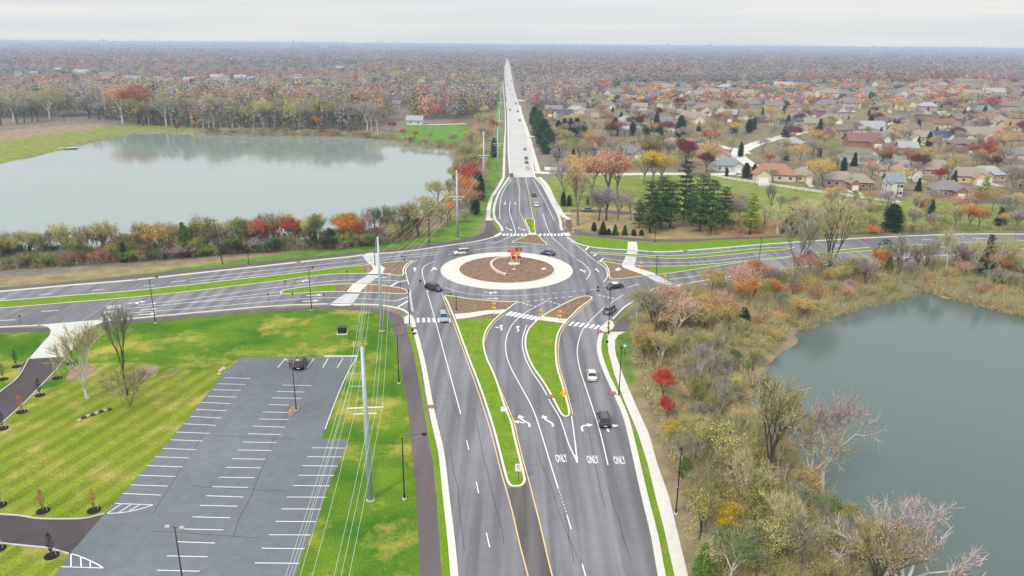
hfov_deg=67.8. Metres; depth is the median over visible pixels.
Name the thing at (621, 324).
trail
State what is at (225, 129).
shrub
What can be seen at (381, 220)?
autumn tree
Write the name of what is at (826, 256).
leafy tree
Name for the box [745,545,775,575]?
leafy tree
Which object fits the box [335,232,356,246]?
shrub
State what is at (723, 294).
autumn tree
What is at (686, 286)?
shrub
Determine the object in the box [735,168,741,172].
garage door
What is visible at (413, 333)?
street lamp
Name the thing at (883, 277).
shrub
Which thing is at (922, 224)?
leafy tree
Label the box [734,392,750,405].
bare tree
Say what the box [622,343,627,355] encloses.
round sign
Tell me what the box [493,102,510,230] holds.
kerb
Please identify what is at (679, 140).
autumn tree
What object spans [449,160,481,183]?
autumn tree
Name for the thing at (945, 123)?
house
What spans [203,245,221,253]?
shrub
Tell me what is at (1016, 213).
bare tree
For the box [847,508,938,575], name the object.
autumn tree
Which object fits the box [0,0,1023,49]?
sky
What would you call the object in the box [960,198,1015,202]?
fence
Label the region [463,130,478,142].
leafy tree
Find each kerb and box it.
[0,254,362,291]
[0,325,37,327]
[0,358,28,391]
[0,358,65,423]
[0,513,103,519]
[0,542,68,553]
[1,260,412,308]
[127,303,327,319]
[280,283,407,294]
[324,355,356,356]
[325,356,357,428]
[353,304,408,314]
[380,237,493,253]
[411,325,457,575]
[444,295,525,486]
[458,256,555,283]
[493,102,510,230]
[512,218,547,245]
[523,116,531,159]
[524,296,592,416]
[531,160,563,230]
[566,237,627,249]
[590,247,794,258]
[595,242,1002,279]
[597,331,665,575]
[612,286,671,319]
[637,233,1023,251]
[685,252,1021,283]
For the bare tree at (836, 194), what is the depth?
277.71 m
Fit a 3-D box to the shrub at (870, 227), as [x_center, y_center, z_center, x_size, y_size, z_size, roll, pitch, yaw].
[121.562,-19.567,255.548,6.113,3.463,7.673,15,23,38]
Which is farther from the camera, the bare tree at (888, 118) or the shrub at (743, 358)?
the bare tree at (888, 118)
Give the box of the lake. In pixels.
[0,134,457,258]
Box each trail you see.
[0,220,497,289]
[0,328,49,332]
[93,306,441,575]
[566,220,1023,241]
[612,263,958,330]
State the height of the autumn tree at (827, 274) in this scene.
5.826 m
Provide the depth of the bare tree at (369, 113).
529.95 m
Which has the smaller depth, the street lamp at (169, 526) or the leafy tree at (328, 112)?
the street lamp at (169, 526)
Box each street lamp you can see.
[149,276,158,323]
[164,525,184,575]
[285,359,298,410]
[308,267,313,310]
[397,332,416,383]
[401,432,426,499]
[407,289,410,325]
[596,289,610,334]
[617,346,622,395]
[674,446,682,514]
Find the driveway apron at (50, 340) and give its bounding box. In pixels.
[29,319,120,358]
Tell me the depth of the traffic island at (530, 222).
263.05 m
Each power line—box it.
[286,139,487,573]
[289,82,501,575]
[293,94,499,574]
[300,123,495,574]
[312,112,498,575]
[334,93,502,574]
[341,142,500,574]
[349,103,503,573]
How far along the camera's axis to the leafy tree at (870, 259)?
202.37 m
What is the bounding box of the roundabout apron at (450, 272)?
[441,252,572,289]
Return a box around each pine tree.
[632,199,645,227]
[635,180,667,232]
[646,175,675,228]
[656,181,685,226]
[670,160,697,220]
[679,186,699,224]
[685,174,721,231]
[695,180,728,232]
[717,187,735,228]
[740,193,761,233]
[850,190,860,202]
[976,176,993,198]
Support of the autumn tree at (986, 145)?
on the ground at (30, 138)
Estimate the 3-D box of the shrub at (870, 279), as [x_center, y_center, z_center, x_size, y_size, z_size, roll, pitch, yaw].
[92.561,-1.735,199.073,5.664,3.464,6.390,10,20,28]
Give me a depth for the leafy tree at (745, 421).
119.73 m
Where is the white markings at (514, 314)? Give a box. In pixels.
[0,178,983,575]
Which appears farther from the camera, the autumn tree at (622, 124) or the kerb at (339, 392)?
the autumn tree at (622, 124)
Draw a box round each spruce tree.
[118,242,128,262]
[598,221,606,234]
[611,224,618,235]
[621,225,627,235]
[650,112,660,131]
[659,128,664,140]
[780,207,795,233]
[781,115,791,136]
[812,118,825,139]
[849,152,858,166]
[914,178,922,191]
[926,199,936,216]
[952,170,957,181]
[974,234,997,277]
[991,207,1008,226]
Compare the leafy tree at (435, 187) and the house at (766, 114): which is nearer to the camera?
the leafy tree at (435, 187)
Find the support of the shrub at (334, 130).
on the ground at (30, 138)
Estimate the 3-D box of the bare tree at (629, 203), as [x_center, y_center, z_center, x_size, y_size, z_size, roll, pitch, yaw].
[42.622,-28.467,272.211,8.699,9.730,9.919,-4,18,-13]
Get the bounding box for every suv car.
[293,356,306,369]
[425,281,442,291]
[438,309,448,321]
[453,247,469,254]
[596,411,610,427]
[603,304,616,314]
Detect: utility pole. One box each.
[209,218,222,263]
[348,346,383,501]
[368,237,390,331]
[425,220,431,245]
[450,170,461,238]
[478,131,488,190]
[495,107,502,141]
[495,126,500,171]
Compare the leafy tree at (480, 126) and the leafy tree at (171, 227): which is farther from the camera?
the leafy tree at (480, 126)
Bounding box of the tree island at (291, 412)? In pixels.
[288,406,298,416]
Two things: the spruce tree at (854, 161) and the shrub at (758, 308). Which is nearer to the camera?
the shrub at (758, 308)
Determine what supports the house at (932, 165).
on the ground at (30, 138)
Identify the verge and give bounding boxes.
[406,325,449,575]
[491,178,506,219]
[576,235,627,248]
[601,332,674,575]
[616,301,641,322]
[637,238,799,250]
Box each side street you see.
[423,123,465,124]
[535,171,740,174]
[700,143,751,153]
[730,131,806,172]
[732,151,758,166]
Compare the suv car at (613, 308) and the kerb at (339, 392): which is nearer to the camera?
the kerb at (339, 392)
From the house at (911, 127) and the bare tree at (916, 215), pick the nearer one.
the bare tree at (916, 215)
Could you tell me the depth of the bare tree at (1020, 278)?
194.10 m
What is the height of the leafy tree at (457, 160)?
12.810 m
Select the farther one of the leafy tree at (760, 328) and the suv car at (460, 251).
the suv car at (460, 251)
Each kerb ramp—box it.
[330,304,351,305]
[404,315,415,326]
[600,320,613,331]
[628,242,637,249]
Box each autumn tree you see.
[54,83,85,114]
[94,230,111,244]
[99,80,127,122]
[106,234,122,258]
[118,84,151,123]
[127,87,157,123]
[134,222,170,258]
[158,220,178,240]
[240,221,265,248]
[247,217,275,249]
[275,215,302,246]
[311,115,324,125]
[328,212,360,245]
[349,222,365,243]
[358,216,373,231]
[370,215,388,233]
[387,121,396,132]
[437,201,455,224]
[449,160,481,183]
[453,152,470,158]
[454,174,480,204]
[454,190,464,209]
[458,187,481,217]
[471,167,491,177]
[485,128,496,141]
[489,119,501,133]
[545,117,558,127]
[559,153,589,191]
[561,162,594,225]
[575,153,611,205]
[580,129,600,138]
[582,142,632,202]
[584,134,606,155]
[596,103,608,110]
[599,111,615,119]
[604,121,620,140]
[604,157,634,198]
[609,120,628,136]
[626,115,645,124]
[629,323,654,353]
[633,334,657,350]
[634,322,656,334]
[636,150,676,185]
[640,145,651,152]
[647,122,661,135]
[647,282,688,324]
[647,331,672,354]
[648,154,677,180]
[649,365,677,396]
[652,107,665,114]
[655,292,710,342]
[657,395,674,420]
[658,120,675,137]
[660,419,682,440]
[666,323,683,331]
[672,96,685,108]
[674,138,688,150]
[675,139,701,160]
[676,149,697,163]
[686,299,716,323]
[694,291,717,304]
[697,151,716,171]
[697,268,725,294]
[699,129,722,143]
[699,140,720,162]
[703,302,718,326]
[708,288,733,303]
[709,302,744,326]
[709,499,750,530]
[710,111,725,123]
[714,296,743,323]
[715,109,735,124]
[723,99,734,107]
[726,262,758,296]
[727,122,743,137]
[734,274,762,305]
[738,257,771,280]
[741,104,750,110]
[741,276,764,299]
[753,340,770,349]
[760,153,775,162]
[760,267,770,278]
[762,277,780,290]
[764,106,779,115]
[765,280,787,303]
[778,213,797,232]
[784,125,804,134]
[785,282,807,293]
[786,202,801,211]
[786,296,820,318]
[787,251,821,272]
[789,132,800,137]
[790,143,811,166]
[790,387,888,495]
[792,465,828,500]
[793,111,806,126]
[799,159,815,170]
[801,249,817,273]
[804,156,839,189]
[805,128,831,148]
[813,129,834,145]
[820,184,846,198]
[820,268,841,281]
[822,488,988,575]
[840,283,856,302]
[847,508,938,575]
[861,190,879,203]
[863,160,885,178]
[869,143,902,160]
[870,106,879,112]
[870,246,896,271]
[871,112,884,120]
[885,167,917,177]
[890,124,908,131]
[892,98,906,112]
[900,147,922,161]
[911,152,931,166]
[920,146,935,154]
[922,273,932,281]
[926,193,938,209]
[927,137,939,145]
[933,168,949,180]
[942,277,955,288]
[943,100,957,112]
[946,195,960,206]
[949,125,967,136]
[951,193,978,220]
[952,98,965,110]
[953,260,977,277]
[955,252,974,261]
[961,203,991,230]
[966,190,993,204]
[969,146,980,160]
[971,140,1003,165]
[971,206,994,230]
[973,148,993,165]
[979,110,998,119]
[981,120,993,126]
[982,95,1002,107]
[982,155,1009,166]
[982,251,1001,267]
[985,136,998,142]
[986,188,1008,211]
[990,128,1009,144]
[994,133,1018,147]
[994,284,1004,291]
[997,212,1013,228]
[997,255,1017,269]
[1001,133,1023,148]
[1009,192,1023,207]
[1015,120,1023,131]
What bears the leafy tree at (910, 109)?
on the ground at (30, 138)
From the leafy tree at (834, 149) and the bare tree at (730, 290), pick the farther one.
the leafy tree at (834, 149)
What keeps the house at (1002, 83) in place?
on the ground at (30, 138)
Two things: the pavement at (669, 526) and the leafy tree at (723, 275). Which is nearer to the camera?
the pavement at (669, 526)
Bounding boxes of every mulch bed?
[336,284,405,292]
[364,261,409,273]
[447,297,515,313]
[457,314,497,320]
[514,235,545,244]
[537,320,562,324]
[546,297,590,318]
[605,263,655,278]
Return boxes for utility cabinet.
[336,326,347,334]
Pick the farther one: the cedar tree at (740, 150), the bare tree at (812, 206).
the cedar tree at (740, 150)
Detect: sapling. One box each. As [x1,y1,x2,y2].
[0,363,8,380]
[0,411,8,430]
[0,491,6,507]
[0,541,6,551]
[12,351,21,367]
[16,394,26,413]
[35,378,45,396]
[36,490,49,514]
[44,532,59,559]
[52,363,61,379]
[67,350,76,364]
[87,489,100,513]
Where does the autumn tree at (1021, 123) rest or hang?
on the ground at (30, 138)
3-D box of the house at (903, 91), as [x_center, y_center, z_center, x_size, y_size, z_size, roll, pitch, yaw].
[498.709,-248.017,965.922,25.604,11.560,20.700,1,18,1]
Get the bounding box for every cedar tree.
[177,222,191,256]
[469,195,480,213]
[473,171,485,199]
[490,137,496,156]
[527,106,537,124]
[530,110,545,137]
[535,119,553,144]
[538,128,555,153]
[554,120,562,136]
[560,192,566,205]
[561,118,568,130]
[566,195,572,205]
[567,119,576,136]
[572,118,580,136]
[578,121,587,136]
[591,222,596,230]
[610,118,621,135]
[628,121,636,135]
[631,229,635,235]
[641,125,647,133]
[674,115,686,136]
[678,456,692,477]
[691,542,719,575]
[736,307,751,328]
[737,142,743,156]
[741,163,750,177]
[745,119,753,132]
[752,117,757,129]
[839,157,847,170]
[868,114,874,120]
[878,203,905,231]
[880,147,892,162]
[884,256,894,275]
[925,131,933,146]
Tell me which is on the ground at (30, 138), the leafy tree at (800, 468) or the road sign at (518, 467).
the leafy tree at (800, 468)
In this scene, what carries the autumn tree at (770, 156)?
on the ground at (30, 138)
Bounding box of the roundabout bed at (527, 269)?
[459,256,553,282]
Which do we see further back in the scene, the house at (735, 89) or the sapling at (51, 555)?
the house at (735, 89)
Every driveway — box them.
[0,357,64,421]
[0,515,102,553]
[571,209,629,214]
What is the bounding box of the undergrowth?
[0,112,1023,575]
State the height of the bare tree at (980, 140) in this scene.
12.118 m
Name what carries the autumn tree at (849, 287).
on the ground at (30, 138)
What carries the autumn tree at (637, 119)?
on the ground at (30, 138)
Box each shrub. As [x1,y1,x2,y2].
[0,253,20,265]
[5,245,25,256]
[15,249,39,264]
[20,254,52,263]
[32,250,58,265]
[34,242,56,253]
[38,249,72,263]
[51,243,70,253]
[56,248,85,260]
[67,243,93,252]
[72,251,87,261]
[82,246,96,253]
[86,247,113,262]
[93,361,156,406]
[100,249,116,258]
[103,236,126,257]
[106,234,136,249]
[113,250,133,261]
[117,233,145,249]
[118,246,140,258]
[131,249,149,260]
[132,239,152,249]
[136,245,158,257]
[142,244,167,255]
[155,238,175,256]
[155,246,171,258]
[163,239,176,249]
[167,244,196,258]
[172,237,196,247]
[180,233,207,247]
[194,243,218,255]
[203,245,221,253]
[206,232,224,243]
[211,235,235,250]
[214,239,247,253]
[218,127,230,133]
[224,230,249,241]
[229,243,246,252]
[233,126,250,132]
[235,237,259,251]
[244,235,276,249]
[253,127,266,133]
[254,230,278,239]
[256,238,272,251]
[267,238,283,250]
[275,232,291,246]
[277,232,300,248]
[292,241,307,250]
[293,226,314,241]
[306,236,328,248]
[309,230,320,239]
[311,231,327,238]
[316,236,340,248]
[320,227,340,236]
[329,128,341,135]
[335,225,367,243]
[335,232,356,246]
[353,233,373,246]
[356,229,377,245]
[358,129,375,137]
[371,226,386,235]
[374,220,402,239]
[380,131,389,138]
[386,232,398,241]
[394,217,412,232]
[397,218,421,233]
[433,139,446,145]
[446,133,459,141]
[448,140,459,147]
[635,311,666,324]
[638,305,657,316]
[670,380,693,399]
[676,413,702,425]
[677,341,699,357]
[678,281,703,294]
[683,356,733,378]
[684,469,722,497]
[688,464,730,492]
[692,386,726,400]
[693,326,718,344]
[697,534,745,563]
[704,509,753,540]
[712,343,748,362]
[718,194,752,214]
[722,402,756,418]
[725,283,747,294]
[726,488,760,504]
[728,371,748,388]
[737,353,749,363]
[737,386,760,398]
[740,345,772,363]
[743,413,771,430]
[746,308,760,320]
[749,334,777,346]
[750,306,767,314]
[751,317,771,325]
[755,542,810,575]
[761,491,791,508]
[762,322,787,341]
[764,309,788,320]
[765,274,790,282]
[768,440,803,461]
[773,304,793,314]
[780,267,809,276]
[787,293,818,305]
[796,304,810,317]
[797,275,821,288]
[805,288,827,300]
[813,300,827,307]
[835,533,890,560]
[855,274,877,282]
[862,284,885,294]
[866,224,883,233]
[869,270,898,280]
[879,281,903,293]
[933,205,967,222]
[936,256,960,268]
[946,267,964,277]
[960,253,981,261]
[961,275,984,283]
[971,285,987,293]
[979,283,994,288]
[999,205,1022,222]
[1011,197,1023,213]
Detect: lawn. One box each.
[0,309,418,575]
[0,360,236,575]
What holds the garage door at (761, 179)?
in the house at (759, 173)
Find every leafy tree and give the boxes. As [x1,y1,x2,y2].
[0,85,35,121]
[0,231,11,262]
[0,244,9,252]
[2,231,20,256]
[5,235,22,264]
[21,230,45,253]
[22,234,38,250]
[29,86,61,117]
[32,84,70,116]
[36,239,54,249]
[44,222,77,257]
[47,233,72,260]
[60,238,82,261]
[65,236,85,254]
[74,224,100,255]
[86,218,113,260]
[87,82,107,95]
[89,233,98,246]
[97,223,119,239]
[118,231,131,241]
[119,98,134,123]
[121,97,146,124]
[128,232,139,258]
[130,104,148,125]
[130,220,145,255]
[138,100,150,124]
[147,228,171,253]
[163,223,177,238]
[164,229,178,255]
[174,224,189,235]
[179,222,200,236]
[180,108,196,126]
[187,214,212,253]
[189,236,204,254]
[194,97,221,128]
[219,106,239,128]
[225,216,243,235]
[225,217,253,248]
[228,109,242,127]
[239,105,249,129]
[240,109,260,129]
[246,99,266,126]
[252,100,284,128]
[257,210,282,249]
[269,211,295,243]
[274,104,297,126]
[281,97,306,129]
[289,223,302,240]
[290,109,303,130]
[300,215,318,240]
[307,94,335,127]
[307,212,328,244]
[309,214,326,247]
[314,101,337,128]
[329,212,348,226]
[336,105,346,129]
[341,210,356,222]
[370,204,392,240]
[397,200,436,237]
[411,193,440,219]
[425,180,448,203]
[433,202,451,226]
[441,189,458,219]
[447,165,459,183]
[448,169,458,186]
[449,156,463,178]
[454,145,474,164]
[456,140,471,149]
[458,155,475,163]
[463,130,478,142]
[463,146,481,161]
[468,152,481,162]
[474,113,482,121]
[474,136,486,143]
[475,124,488,131]
[475,143,491,161]
[479,141,491,156]
[482,113,496,125]
[550,125,559,136]
[550,147,566,165]
[555,133,564,146]
[557,130,575,149]
[557,140,567,155]
[559,123,568,139]
[567,136,592,156]
[573,112,586,120]
[574,142,585,158]
[584,145,604,158]
[593,99,602,111]
[600,118,612,133]
[622,288,646,321]
[625,101,633,113]
[628,139,635,145]
[629,155,654,183]
[633,132,675,167]
[633,335,658,363]
[634,289,654,317]
[636,315,657,333]
[644,111,655,119]
[644,297,664,319]
[647,330,676,365]
[648,281,670,292]
[650,302,681,331]
[672,328,696,360]
[675,126,696,137]
[675,419,719,460]
[677,351,696,379]
[677,484,723,543]
[681,301,718,336]
[685,374,705,410]
[687,412,717,446]
[690,332,704,346]
[695,533,729,562]
[696,120,709,134]
[700,494,721,533]
[701,393,722,419]
[703,522,771,575]
[705,413,725,431]
[706,120,725,138]
[707,103,721,115]
[707,415,763,473]
[713,319,742,357]
[715,264,738,292]
[718,414,754,431]
[720,391,735,408]
[721,137,740,153]
[722,430,753,448]
[722,474,787,530]
[724,324,739,334]
[726,348,746,368]
[728,212,750,233]
[728,376,741,400]
[729,193,755,220]
[729,335,743,347]
[731,317,746,335]
[735,361,812,476]
[738,338,752,351]
[738,362,755,377]
[739,466,768,490]
[740,320,752,342]
[741,409,764,435]
[742,109,756,118]
[742,330,750,337]
[744,513,772,546]
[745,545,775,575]
[748,347,763,370]
[748,508,812,568]
[751,444,775,468]
[753,427,769,445]
[753,427,773,458]
[754,97,766,104]
[754,324,768,334]
[756,137,770,153]
[756,282,771,296]
[757,287,771,306]
[758,457,773,471]
[766,315,783,335]
[768,116,775,133]
[768,124,782,137]
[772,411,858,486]
[772,496,792,511]
[773,112,790,126]
[776,138,793,162]
[779,262,807,280]
[779,447,794,468]
[779,448,800,480]
[780,530,801,555]
[793,459,811,481]
[799,105,812,112]
[801,157,815,164]
[806,137,823,144]
[806,195,865,272]
[809,248,840,278]
[811,161,837,185]
[813,493,845,525]
[814,142,826,157]
[821,561,851,575]
[822,116,837,122]
[822,118,835,127]
[825,150,839,157]
[826,146,842,152]
[827,155,841,170]
[827,280,842,290]
[828,520,852,546]
[829,200,862,234]
[829,263,853,280]
[836,256,867,279]
[841,498,866,536]
[841,542,864,573]
[849,205,869,229]
[852,120,859,131]
[852,253,884,271]
[858,155,869,171]
[863,126,871,132]
[863,211,885,225]
[864,562,900,575]
[865,202,884,224]
[873,94,884,99]
[877,149,885,162]
[880,102,892,111]
[885,132,901,144]
[896,116,907,123]
[899,222,919,233]
[902,161,927,182]
[903,144,922,159]
[903,207,923,221]
[904,106,917,117]
[908,194,932,209]
[910,192,927,218]
[917,221,931,234]
[932,135,947,150]
[937,213,951,229]
[939,111,949,118]
[939,226,964,270]
[941,161,957,179]
[941,206,971,228]
[945,150,972,163]
[967,149,990,166]
[971,132,984,145]
[984,233,1023,271]
[996,147,1017,165]
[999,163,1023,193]
[1001,126,1014,130]
[1004,255,1023,277]
[1013,108,1023,119]
[1013,256,1023,275]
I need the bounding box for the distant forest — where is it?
[0,39,1023,128]
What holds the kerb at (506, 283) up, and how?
on the roundabout apron at (450, 272)
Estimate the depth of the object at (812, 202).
251.85 m
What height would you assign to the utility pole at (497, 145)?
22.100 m
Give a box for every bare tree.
[0,98,11,125]
[0,98,25,123]
[11,229,25,247]
[12,100,34,122]
[18,99,38,121]
[22,98,44,121]
[38,229,53,262]
[40,320,106,398]
[60,111,68,121]
[70,225,93,246]
[76,97,98,118]
[89,102,107,119]
[98,298,135,395]
[128,224,145,246]
[142,101,155,124]
[144,237,163,244]
[148,96,174,126]
[152,103,162,126]
[166,106,174,126]
[169,96,196,127]
[185,99,200,126]
[192,109,207,127]
[199,219,223,243]
[204,224,226,244]
[206,96,241,127]
[209,103,228,127]
[212,220,238,241]
[221,228,236,250]
[257,108,266,127]
[271,111,285,128]
[299,107,314,128]
[302,112,313,130]
[312,108,320,129]
[323,103,347,131]
[326,112,334,128]
[347,103,354,131]
[353,108,364,129]
[354,100,374,130]
[358,207,380,239]
[360,211,374,230]
[365,106,375,132]
[369,106,385,132]
[384,204,407,231]
[445,177,454,190]
[548,142,559,160]
[549,163,573,191]
[570,121,588,138]
[587,186,622,220]
[587,192,610,220]
[598,110,610,124]
[599,139,619,153]
[607,193,633,220]
[610,130,620,142]
[616,145,629,153]
[618,127,629,136]
[621,194,641,220]
[630,287,680,331]
[651,144,662,152]
[662,142,679,155]
[670,293,693,320]
[670,312,690,327]
[672,430,706,460]
[676,365,708,403]
[678,327,695,347]
[685,339,721,372]
[686,399,718,436]
[694,138,705,143]
[706,337,724,358]
[708,376,734,390]
[709,378,738,414]
[714,440,757,493]
[715,352,737,375]
[718,287,735,297]
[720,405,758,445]
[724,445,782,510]
[725,196,751,224]
[731,116,742,136]
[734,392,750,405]
[757,388,805,473]
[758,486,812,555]
[760,203,795,233]
[762,207,773,230]
[765,183,777,217]
[765,267,785,279]
[767,168,779,185]
[772,147,798,163]
[772,291,791,310]
[776,195,788,207]
[779,504,832,575]
[781,212,824,271]
[784,120,800,136]
[786,277,804,294]
[787,207,812,233]
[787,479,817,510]
[788,194,801,201]
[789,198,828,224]
[800,202,823,221]
[802,141,823,157]
[824,190,846,213]
[828,106,840,113]
[838,197,867,224]
[844,105,855,119]
[844,279,857,295]
[856,256,880,285]
[865,155,878,169]
[870,242,901,262]
[873,191,897,211]
[876,115,896,124]
[881,157,899,171]
[884,232,922,273]
[885,190,898,207]
[896,260,922,278]
[903,128,914,140]
[905,208,924,232]
[906,245,929,265]
[913,108,924,121]
[917,236,948,275]
[920,239,940,267]
[922,212,943,232]
[925,188,943,203]
[938,154,953,159]
[942,143,965,154]
[948,248,960,265]
[950,241,976,273]
[956,131,970,137]
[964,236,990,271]
[965,102,977,109]
[965,113,976,119]
[966,260,984,275]
[968,119,985,126]
[975,136,984,155]
[982,269,994,277]
[990,268,1017,290]
[991,196,1006,209]
[998,195,1021,221]
[999,154,1023,178]
[1002,247,1023,257]
[1006,272,1022,285]
[1007,208,1023,233]
[1018,274,1023,291]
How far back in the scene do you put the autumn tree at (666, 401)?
125.43 m
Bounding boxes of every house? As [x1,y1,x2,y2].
[14,72,23,75]
[72,69,89,73]
[99,72,115,76]
[122,75,140,80]
[210,74,223,78]
[218,75,230,81]
[234,74,246,80]
[293,74,303,77]
[392,100,401,107]
[405,115,424,124]
[544,105,562,116]
[552,109,574,121]
[567,105,584,115]
[572,103,586,108]
[583,87,597,95]
[586,129,604,146]
[591,112,608,121]
[599,101,616,108]
[604,88,623,95]
[609,145,643,159]
[618,116,646,128]
[624,90,639,97]
[631,87,649,92]
[631,102,647,109]
[637,110,654,118]
[648,81,665,85]
[650,116,675,129]
[656,83,674,89]
[657,98,675,108]
[662,137,677,148]
[671,108,684,116]
[672,91,683,96]
[675,111,707,123]
[677,87,693,94]
[682,101,697,107]
[684,144,731,161]
[688,90,709,96]
[692,103,713,115]
[705,88,720,94]
[707,101,725,108]
[712,157,744,172]
[716,109,738,121]
[718,84,731,87]
[725,87,742,93]
[738,110,754,119]
[740,89,753,95]
[740,100,761,107]
[750,86,764,92]
[751,163,797,182]
[752,116,773,125]
[760,89,776,95]
[762,101,783,108]
[764,106,783,117]
[773,81,792,87]
[777,116,798,125]
[780,136,806,153]
[782,88,801,94]
[787,103,803,110]
[790,113,813,123]
[791,78,807,85]
[793,166,814,183]
[800,92,814,96]
[801,118,823,131]
[804,106,826,116]
[811,88,824,96]
[816,99,837,109]
[819,114,843,123]
[820,88,839,97]
[823,171,852,188]
[828,124,858,134]
[838,90,856,95]
[838,98,862,108]
[839,108,855,118]
[841,132,884,147]
[843,118,858,123]
[843,173,874,190]
[854,121,886,132]
[859,87,878,95]
[871,80,886,87]
[871,131,893,142]
[873,102,892,112]
[874,112,893,119]
[874,160,923,178]
[881,172,906,197]
[884,89,894,95]
[885,116,909,125]
[886,124,921,133]
[892,88,916,97]
[892,131,907,141]
[894,98,919,110]
[894,141,919,153]
[901,130,934,141]
[912,87,929,95]
[915,110,932,121]
[916,102,938,112]
[917,79,942,86]
[919,159,950,176]
[925,180,969,198]
[931,111,950,118]
[932,130,955,141]
[933,118,959,127]
[936,82,949,89]
[943,167,987,184]
[944,89,964,95]
[945,136,975,154]
[948,114,972,121]
[949,102,971,109]
[951,121,979,126]
[952,78,970,84]
[960,126,995,140]
[962,89,980,93]
[967,79,989,86]
[970,105,994,112]
[971,115,1007,126]
[977,165,1006,182]
[981,88,1005,93]
[986,131,1023,145]
[991,110,1008,117]
[995,81,1009,86]
[995,100,1023,112]
[996,120,1023,131]
[1005,147,1023,159]
[1008,82,1023,87]
[1008,91,1021,96]
[1011,106,1023,114]
[1012,113,1023,119]
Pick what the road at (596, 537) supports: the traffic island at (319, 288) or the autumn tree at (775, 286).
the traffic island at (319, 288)
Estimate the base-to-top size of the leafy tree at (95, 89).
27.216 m
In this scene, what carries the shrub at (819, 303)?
on the ground at (30, 138)
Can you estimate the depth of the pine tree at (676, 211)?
260.83 m
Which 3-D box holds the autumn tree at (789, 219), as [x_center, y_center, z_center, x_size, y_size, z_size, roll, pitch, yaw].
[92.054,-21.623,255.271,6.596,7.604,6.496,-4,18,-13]
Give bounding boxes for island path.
[347,284,366,291]
[370,264,384,272]
[455,309,504,318]
[539,316,567,322]
[622,265,654,274]
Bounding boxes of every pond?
[752,290,1023,575]
[837,150,905,163]
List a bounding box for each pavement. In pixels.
[486,84,505,219]
[519,106,539,170]
[537,177,569,218]
[608,332,687,575]
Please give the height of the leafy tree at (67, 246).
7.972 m
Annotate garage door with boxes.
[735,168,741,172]
[759,177,768,182]
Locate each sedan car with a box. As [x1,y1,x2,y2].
[540,249,555,255]
[582,207,594,211]
[586,369,596,380]
[605,282,623,289]
[878,239,892,244]
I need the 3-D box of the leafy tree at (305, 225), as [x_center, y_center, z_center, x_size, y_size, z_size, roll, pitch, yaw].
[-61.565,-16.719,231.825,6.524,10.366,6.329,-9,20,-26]
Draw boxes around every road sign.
[515,464,521,480]
[560,390,567,405]
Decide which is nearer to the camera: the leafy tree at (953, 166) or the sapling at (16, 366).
the sapling at (16, 366)
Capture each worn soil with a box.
[66,365,95,380]
[134,365,158,379]
[158,369,180,377]
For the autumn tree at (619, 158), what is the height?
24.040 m
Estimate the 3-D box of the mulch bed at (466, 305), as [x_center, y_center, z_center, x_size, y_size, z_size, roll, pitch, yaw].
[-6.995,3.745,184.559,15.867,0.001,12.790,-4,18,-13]
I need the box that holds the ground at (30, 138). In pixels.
[0,62,1023,575]
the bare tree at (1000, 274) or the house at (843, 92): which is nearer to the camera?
the bare tree at (1000, 274)
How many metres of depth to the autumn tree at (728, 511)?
95.65 m
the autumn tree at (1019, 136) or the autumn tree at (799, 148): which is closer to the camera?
the autumn tree at (799, 148)
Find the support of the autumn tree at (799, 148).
on the ground at (30, 138)
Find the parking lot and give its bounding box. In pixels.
[55,357,355,575]
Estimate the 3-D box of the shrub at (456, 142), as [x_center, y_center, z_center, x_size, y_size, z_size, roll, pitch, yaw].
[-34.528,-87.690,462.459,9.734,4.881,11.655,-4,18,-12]
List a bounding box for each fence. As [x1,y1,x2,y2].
[544,167,571,170]
[612,173,687,175]
[688,172,710,176]
[715,174,889,201]
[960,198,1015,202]
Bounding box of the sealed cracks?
[47,269,630,562]
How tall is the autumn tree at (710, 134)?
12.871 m
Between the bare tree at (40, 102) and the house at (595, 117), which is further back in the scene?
the house at (595, 117)
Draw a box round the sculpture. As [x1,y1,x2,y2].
[508,247,521,264]
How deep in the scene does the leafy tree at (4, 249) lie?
213.72 m
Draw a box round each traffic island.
[0,261,412,308]
[282,284,406,293]
[445,296,523,486]
[513,218,546,245]
[524,296,592,416]
[591,247,792,258]
[596,241,1023,278]
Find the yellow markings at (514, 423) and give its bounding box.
[404,176,593,575]
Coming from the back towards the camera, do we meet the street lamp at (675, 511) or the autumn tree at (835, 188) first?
the autumn tree at (835, 188)
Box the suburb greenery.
[531,76,1023,188]
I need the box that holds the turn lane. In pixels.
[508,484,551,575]
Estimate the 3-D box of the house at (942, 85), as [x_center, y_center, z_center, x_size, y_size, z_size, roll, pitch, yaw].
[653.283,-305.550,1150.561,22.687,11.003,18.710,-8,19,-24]
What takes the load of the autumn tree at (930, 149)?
on the ground at (30, 138)
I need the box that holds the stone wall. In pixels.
[490,256,508,274]
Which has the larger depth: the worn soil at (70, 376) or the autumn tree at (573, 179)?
the autumn tree at (573, 179)
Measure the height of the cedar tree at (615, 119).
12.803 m
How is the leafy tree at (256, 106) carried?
on the ground at (30, 138)
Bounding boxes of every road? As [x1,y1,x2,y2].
[0,177,1023,575]
[504,58,533,176]
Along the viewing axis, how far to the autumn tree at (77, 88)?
641.35 m

